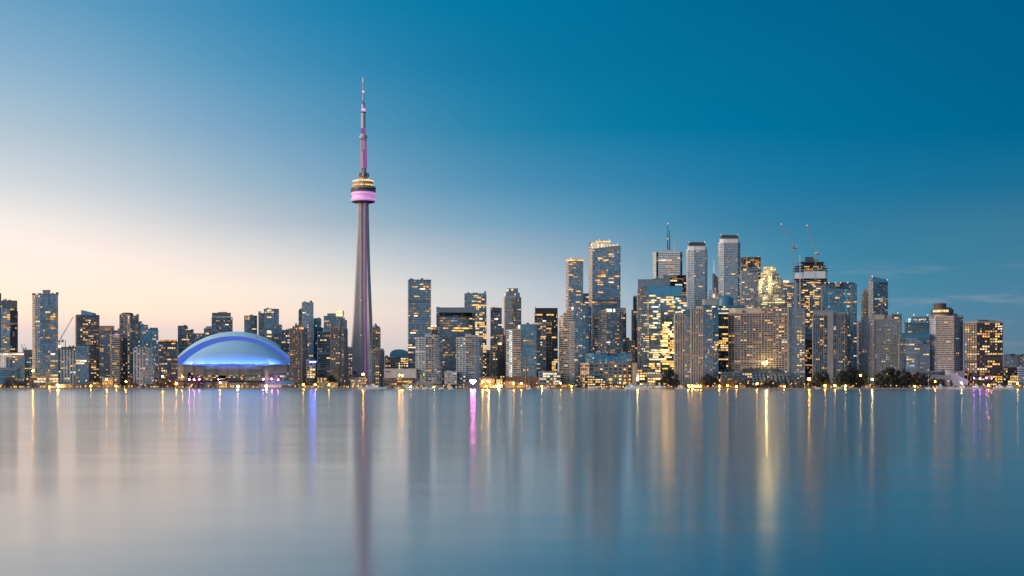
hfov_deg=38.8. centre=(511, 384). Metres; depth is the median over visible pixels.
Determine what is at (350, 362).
apartment block
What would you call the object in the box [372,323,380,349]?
apartment tower
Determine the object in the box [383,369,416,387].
building
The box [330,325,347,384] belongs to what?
apartment tower
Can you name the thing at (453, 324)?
office tower
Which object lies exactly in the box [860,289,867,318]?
apartment tower
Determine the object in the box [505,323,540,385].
apartment tower
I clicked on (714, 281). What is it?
office tower
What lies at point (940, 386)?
boat
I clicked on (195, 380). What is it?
tree
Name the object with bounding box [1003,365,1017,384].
office block
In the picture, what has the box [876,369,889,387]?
tree
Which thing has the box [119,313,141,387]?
apartment tower
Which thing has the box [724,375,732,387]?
tree
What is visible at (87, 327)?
apartment tower
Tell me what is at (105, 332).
apartment tower
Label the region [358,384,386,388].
boat
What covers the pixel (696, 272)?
apartment tower
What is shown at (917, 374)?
tree
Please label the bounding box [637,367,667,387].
building
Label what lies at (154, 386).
kiosk
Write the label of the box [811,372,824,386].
tree
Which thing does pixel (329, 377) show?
tree
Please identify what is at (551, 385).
kiosk
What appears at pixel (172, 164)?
sky
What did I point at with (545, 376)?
building
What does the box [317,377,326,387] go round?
kiosk
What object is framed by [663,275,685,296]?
office tower
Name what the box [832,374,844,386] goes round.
tree
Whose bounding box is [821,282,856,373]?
glass tower
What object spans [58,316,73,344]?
tower crane
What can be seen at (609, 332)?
apartment tower
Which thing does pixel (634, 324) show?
office tower
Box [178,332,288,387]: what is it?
domed stadium
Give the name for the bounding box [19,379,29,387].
tree
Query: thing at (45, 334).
apartment tower
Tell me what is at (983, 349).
office tower
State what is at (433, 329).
office tower
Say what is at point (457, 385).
kiosk
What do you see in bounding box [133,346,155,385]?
apartment block
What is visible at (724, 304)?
office tower
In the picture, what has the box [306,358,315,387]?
building
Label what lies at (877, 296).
office tower
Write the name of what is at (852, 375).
tree
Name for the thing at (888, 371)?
tree
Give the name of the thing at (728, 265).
apartment tower
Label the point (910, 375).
tree
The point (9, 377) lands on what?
tree
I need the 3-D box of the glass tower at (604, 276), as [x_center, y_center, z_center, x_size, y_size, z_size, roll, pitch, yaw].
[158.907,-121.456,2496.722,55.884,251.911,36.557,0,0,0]
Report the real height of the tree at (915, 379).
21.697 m
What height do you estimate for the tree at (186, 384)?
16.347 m
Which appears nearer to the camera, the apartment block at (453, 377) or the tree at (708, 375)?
the tree at (708, 375)
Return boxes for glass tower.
[0,299,17,351]
[140,324,157,384]
[299,301,313,359]
[314,317,323,386]
[324,311,346,331]
[583,293,588,305]
[589,240,619,353]
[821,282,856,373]
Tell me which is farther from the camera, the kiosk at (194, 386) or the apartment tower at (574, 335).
the apartment tower at (574, 335)
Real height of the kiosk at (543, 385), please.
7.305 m
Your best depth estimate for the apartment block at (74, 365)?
2132.55 m
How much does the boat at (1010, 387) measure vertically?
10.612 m
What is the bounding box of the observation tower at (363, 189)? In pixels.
[351,78,375,384]
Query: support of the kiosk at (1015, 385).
on the promenade
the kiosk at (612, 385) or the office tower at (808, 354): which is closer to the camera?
the kiosk at (612, 385)
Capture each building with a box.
[0,352,24,387]
[0,368,19,384]
[23,350,31,387]
[30,377,58,387]
[261,369,294,387]
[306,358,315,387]
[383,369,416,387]
[539,370,560,385]
[580,351,636,387]
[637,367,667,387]
[721,370,789,387]
[899,369,966,387]
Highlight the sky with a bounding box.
[0,0,1023,377]
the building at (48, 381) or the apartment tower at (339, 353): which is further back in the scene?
the apartment tower at (339, 353)
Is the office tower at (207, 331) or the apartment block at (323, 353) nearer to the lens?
the apartment block at (323, 353)
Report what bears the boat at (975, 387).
on the water
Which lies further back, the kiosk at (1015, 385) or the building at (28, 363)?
the building at (28, 363)
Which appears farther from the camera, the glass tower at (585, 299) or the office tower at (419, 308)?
the glass tower at (585, 299)
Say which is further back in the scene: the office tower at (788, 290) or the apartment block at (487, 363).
the office tower at (788, 290)
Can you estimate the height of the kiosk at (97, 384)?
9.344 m
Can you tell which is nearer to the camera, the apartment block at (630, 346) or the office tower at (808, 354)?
the office tower at (808, 354)
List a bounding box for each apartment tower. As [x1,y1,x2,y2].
[32,290,58,376]
[75,310,99,382]
[99,326,118,380]
[110,333,119,384]
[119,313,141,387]
[158,340,177,387]
[244,314,256,333]
[258,308,281,345]
[289,323,307,387]
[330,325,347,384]
[369,348,384,386]
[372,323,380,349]
[415,334,442,387]
[456,334,482,387]
[504,288,520,334]
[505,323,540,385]
[533,323,551,371]
[559,305,590,387]
[566,259,582,312]
[594,308,625,355]
[674,306,718,387]
[686,241,707,309]
[718,234,739,304]
[792,257,827,330]
[812,310,847,387]
[856,317,868,382]
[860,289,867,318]
[868,313,901,387]
[903,314,929,343]
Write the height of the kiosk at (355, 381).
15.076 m
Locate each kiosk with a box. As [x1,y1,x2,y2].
[26,382,32,387]
[59,384,73,387]
[72,385,83,387]
[84,383,92,387]
[92,381,101,387]
[102,377,113,387]
[150,385,161,387]
[161,384,172,387]
[190,384,198,387]
[200,382,211,387]
[217,381,227,387]
[229,384,240,387]
[241,384,249,387]
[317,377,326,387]
[325,382,338,387]
[338,385,349,387]
[350,377,366,387]
[452,384,461,387]
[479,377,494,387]
[497,379,502,387]
[503,381,514,387]
[538,383,547,387]
[548,382,556,387]
[561,384,573,387]
[608,384,618,387]
[641,382,655,387]
[860,384,871,387]
[1012,383,1022,387]
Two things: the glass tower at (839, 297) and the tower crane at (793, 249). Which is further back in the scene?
the tower crane at (793, 249)
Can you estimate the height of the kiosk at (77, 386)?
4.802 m
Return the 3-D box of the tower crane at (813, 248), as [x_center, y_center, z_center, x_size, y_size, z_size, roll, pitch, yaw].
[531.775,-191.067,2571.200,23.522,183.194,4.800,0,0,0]
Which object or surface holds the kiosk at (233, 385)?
on the promenade
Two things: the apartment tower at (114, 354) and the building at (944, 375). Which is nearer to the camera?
the building at (944, 375)
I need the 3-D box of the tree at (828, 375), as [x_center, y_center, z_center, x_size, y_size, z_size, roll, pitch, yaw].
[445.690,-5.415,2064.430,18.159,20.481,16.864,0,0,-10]
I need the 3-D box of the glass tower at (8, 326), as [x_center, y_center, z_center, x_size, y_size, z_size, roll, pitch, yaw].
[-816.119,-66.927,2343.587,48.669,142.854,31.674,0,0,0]
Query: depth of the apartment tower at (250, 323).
2562.83 m
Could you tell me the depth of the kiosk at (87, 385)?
2062.36 m
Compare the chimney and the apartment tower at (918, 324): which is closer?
the chimney
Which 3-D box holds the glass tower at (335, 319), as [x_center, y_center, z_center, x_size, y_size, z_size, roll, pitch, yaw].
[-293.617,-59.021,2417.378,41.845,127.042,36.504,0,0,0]
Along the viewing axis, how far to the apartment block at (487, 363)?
2330.69 m
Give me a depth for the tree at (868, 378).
2060.88 m
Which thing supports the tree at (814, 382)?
on the promenade
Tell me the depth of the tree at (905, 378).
2056.04 m
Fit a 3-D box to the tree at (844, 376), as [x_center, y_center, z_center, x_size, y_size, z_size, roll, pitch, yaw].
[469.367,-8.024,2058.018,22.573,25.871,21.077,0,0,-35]
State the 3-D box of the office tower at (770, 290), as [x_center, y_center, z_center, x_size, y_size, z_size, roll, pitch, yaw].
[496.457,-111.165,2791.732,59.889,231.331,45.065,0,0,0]
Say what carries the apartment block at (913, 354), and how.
on the ground
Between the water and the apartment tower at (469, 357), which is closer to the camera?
the water
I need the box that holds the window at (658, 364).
[638,289,680,368]
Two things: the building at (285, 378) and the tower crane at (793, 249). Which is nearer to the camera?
the building at (285, 378)
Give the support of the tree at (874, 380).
on the promenade
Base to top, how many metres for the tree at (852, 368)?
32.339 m
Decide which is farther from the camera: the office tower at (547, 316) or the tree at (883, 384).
the office tower at (547, 316)
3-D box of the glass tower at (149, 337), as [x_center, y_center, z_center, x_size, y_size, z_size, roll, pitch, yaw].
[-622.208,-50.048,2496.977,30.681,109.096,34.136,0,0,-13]
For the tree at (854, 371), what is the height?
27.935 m
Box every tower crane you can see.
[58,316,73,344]
[781,225,797,305]
[806,225,819,303]
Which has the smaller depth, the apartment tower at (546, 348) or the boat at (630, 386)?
the boat at (630, 386)
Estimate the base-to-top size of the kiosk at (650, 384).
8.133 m
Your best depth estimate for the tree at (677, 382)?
2054.73 m
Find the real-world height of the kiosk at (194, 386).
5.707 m
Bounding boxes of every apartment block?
[58,345,60,387]
[60,340,89,384]
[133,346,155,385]
[317,331,329,381]
[348,347,352,387]
[444,370,456,384]
[486,350,489,376]
[490,335,505,387]
[626,338,634,362]
[898,333,929,387]
[1003,354,1023,366]
[1017,366,1023,387]
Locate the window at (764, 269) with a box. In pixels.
[758,269,782,307]
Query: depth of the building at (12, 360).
2151.97 m
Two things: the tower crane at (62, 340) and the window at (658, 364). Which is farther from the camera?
the tower crane at (62, 340)
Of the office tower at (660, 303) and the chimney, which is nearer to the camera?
the chimney
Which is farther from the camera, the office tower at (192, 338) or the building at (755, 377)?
the office tower at (192, 338)
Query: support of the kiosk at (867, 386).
on the promenade
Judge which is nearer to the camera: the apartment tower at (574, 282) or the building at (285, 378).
the building at (285, 378)
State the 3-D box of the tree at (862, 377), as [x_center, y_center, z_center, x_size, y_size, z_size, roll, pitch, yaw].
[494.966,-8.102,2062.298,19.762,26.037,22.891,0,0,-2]
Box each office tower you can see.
[178,325,193,355]
[186,333,203,347]
[204,326,211,337]
[212,312,232,334]
[281,329,288,354]
[408,278,430,368]
[431,325,435,334]
[436,307,474,384]
[464,291,485,376]
[490,307,503,345]
[534,308,557,371]
[631,295,636,362]
[637,278,686,387]
[652,223,681,277]
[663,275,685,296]
[702,296,743,383]
[709,288,720,298]
[712,269,717,292]
[740,268,757,307]
[741,256,760,279]
[758,266,784,307]
[783,281,794,308]
[805,331,811,387]
[867,276,887,318]
[964,318,1002,387]
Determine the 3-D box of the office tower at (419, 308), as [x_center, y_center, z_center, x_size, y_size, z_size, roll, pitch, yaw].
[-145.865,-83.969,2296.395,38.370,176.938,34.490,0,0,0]
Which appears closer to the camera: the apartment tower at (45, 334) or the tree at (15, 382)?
the tree at (15, 382)
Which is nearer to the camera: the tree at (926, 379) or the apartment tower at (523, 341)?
the tree at (926, 379)
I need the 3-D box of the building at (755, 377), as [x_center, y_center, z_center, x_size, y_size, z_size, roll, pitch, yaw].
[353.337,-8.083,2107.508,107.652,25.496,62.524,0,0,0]
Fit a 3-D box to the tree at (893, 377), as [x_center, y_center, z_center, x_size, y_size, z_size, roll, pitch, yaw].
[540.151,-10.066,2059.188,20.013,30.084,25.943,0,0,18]
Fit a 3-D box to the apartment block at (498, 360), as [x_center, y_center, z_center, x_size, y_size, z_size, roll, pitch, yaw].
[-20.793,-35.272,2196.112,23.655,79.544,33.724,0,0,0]
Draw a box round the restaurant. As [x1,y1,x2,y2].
[585,374,605,387]
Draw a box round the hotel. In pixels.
[929,303,964,376]
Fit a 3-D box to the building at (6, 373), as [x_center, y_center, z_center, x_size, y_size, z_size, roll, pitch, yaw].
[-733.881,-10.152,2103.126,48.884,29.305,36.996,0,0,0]
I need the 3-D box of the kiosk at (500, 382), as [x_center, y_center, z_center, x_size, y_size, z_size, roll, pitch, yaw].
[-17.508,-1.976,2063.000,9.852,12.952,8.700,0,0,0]
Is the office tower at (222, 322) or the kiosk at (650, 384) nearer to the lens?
the kiosk at (650, 384)
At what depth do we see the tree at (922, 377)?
2062.13 m
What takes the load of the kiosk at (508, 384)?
on the promenade
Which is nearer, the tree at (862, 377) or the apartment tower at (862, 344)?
the tree at (862, 377)
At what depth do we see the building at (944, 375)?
2089.00 m
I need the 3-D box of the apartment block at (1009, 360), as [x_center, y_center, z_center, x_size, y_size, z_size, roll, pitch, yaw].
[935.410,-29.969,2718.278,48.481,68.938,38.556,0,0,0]
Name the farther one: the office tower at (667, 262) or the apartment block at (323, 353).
the office tower at (667, 262)
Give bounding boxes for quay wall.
[0,388,1023,388]
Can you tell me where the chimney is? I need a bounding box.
[525,358,526,383]
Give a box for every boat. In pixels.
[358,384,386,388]
[625,384,652,388]
[933,384,946,388]
[969,384,982,388]
[1004,384,1017,388]
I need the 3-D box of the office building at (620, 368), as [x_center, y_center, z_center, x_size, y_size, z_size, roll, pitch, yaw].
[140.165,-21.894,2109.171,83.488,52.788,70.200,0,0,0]
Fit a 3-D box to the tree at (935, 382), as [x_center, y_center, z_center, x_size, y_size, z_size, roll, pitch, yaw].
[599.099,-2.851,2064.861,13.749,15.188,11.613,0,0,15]
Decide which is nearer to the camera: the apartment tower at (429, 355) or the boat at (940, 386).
the boat at (940, 386)
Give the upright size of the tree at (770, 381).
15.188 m
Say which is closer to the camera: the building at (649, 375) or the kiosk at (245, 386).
the kiosk at (245, 386)
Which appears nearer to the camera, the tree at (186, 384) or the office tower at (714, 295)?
the tree at (186, 384)
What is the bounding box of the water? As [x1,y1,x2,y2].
[0,389,1023,575]
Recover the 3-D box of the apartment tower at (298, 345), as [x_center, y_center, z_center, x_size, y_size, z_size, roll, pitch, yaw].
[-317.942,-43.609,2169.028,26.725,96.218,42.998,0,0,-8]
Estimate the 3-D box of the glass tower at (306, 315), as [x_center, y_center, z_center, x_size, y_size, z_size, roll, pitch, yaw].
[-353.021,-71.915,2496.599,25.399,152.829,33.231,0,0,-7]
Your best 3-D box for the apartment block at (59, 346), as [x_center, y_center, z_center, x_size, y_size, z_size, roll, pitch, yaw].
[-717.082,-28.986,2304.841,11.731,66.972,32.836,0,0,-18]
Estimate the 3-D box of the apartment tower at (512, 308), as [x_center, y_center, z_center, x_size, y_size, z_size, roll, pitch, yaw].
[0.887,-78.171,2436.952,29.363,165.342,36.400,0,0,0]
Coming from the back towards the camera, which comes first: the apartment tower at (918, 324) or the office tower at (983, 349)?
the apartment tower at (918, 324)
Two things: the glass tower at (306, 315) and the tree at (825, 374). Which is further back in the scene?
the glass tower at (306, 315)
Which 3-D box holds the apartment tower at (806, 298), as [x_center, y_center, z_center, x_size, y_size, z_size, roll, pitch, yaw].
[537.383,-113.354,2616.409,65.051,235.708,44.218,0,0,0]
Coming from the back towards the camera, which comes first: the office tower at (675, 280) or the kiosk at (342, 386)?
the office tower at (675, 280)
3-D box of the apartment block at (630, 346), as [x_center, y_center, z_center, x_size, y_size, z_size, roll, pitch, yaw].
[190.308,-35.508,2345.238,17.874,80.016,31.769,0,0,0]
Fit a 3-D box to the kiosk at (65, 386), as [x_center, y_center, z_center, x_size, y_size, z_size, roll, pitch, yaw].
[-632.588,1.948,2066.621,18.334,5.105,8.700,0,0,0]
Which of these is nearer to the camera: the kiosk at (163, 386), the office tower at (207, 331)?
the kiosk at (163, 386)
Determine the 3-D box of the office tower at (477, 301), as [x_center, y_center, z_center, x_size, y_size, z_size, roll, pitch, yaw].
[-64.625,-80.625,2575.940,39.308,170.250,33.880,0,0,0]
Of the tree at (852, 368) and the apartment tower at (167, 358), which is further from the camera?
the apartment tower at (167, 358)
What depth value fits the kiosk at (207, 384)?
2064.44 m
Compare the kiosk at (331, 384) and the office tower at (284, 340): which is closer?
the kiosk at (331, 384)
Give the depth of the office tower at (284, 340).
2421.77 m
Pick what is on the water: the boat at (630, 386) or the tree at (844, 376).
the boat at (630, 386)
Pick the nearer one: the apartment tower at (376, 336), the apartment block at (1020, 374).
the apartment block at (1020, 374)
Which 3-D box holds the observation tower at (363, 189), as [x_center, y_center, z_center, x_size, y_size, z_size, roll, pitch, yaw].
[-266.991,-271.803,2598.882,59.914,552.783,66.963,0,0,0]
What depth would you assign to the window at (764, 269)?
2782.52 m
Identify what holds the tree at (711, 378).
on the promenade
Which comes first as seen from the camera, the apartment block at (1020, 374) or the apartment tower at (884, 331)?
the apartment block at (1020, 374)
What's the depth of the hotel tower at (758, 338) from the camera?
2139.75 m
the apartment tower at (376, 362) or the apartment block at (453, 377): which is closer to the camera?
the apartment block at (453, 377)
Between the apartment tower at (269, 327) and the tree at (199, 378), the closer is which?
the tree at (199, 378)
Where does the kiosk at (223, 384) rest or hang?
on the promenade
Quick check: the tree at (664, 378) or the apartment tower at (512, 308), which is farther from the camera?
the apartment tower at (512, 308)
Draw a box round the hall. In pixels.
[385,349,407,368]
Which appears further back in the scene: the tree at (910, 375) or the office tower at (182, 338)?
the office tower at (182, 338)
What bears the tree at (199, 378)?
on the promenade
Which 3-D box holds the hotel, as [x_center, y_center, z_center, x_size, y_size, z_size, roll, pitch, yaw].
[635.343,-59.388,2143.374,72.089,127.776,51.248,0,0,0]
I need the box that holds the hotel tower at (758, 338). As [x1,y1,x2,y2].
[728,306,804,387]
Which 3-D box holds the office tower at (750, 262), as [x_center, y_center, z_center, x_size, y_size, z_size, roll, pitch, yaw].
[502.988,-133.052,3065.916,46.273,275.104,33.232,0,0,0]
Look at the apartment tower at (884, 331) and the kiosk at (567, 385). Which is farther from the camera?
the apartment tower at (884, 331)
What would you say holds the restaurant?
on the promenade
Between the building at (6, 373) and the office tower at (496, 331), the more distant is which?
the office tower at (496, 331)
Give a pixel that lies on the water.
(511, 482)
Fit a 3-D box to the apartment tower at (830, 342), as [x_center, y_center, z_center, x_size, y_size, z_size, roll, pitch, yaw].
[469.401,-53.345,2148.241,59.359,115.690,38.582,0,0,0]
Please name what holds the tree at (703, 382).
on the promenade
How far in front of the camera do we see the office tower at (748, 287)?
2701.97 m
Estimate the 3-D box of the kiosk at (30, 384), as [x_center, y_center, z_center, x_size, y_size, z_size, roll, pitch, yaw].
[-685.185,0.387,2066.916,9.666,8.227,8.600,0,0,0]
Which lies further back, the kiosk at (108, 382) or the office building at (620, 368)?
the office building at (620, 368)
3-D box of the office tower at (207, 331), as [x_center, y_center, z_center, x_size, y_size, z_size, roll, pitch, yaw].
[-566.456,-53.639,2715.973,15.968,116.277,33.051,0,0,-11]
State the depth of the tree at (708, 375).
2059.71 m
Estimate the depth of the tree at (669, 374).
2056.90 m
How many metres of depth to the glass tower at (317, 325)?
2521.69 m
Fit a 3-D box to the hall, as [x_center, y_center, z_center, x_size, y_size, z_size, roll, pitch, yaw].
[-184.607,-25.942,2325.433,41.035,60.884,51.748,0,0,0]
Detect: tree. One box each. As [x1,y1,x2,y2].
[3,375,14,387]
[10,378,19,387]
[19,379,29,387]
[182,378,189,387]
[189,375,199,386]
[195,374,204,385]
[326,374,335,381]
[658,372,671,384]
[664,369,679,387]
[667,372,680,387]
[699,375,707,386]
[701,373,713,385]
[709,375,718,386]
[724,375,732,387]
[764,378,771,386]
[808,375,817,386]
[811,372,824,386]
[816,370,830,387]
[822,374,832,387]
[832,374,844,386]
[836,370,851,387]
[839,368,856,387]
[846,366,859,384]
[850,369,861,387]
[855,371,869,387]
[861,373,871,386]
[869,372,882,387]
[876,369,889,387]
[879,367,895,387]
[886,367,900,387]
[891,370,906,387]
[895,368,911,387]
[903,371,912,387]
[906,373,919,385]
[913,372,924,386]
[919,373,929,387]
[923,375,933,385]
[930,378,938,385]
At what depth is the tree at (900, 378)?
2056.35 m
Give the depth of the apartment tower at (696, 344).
2113.28 m

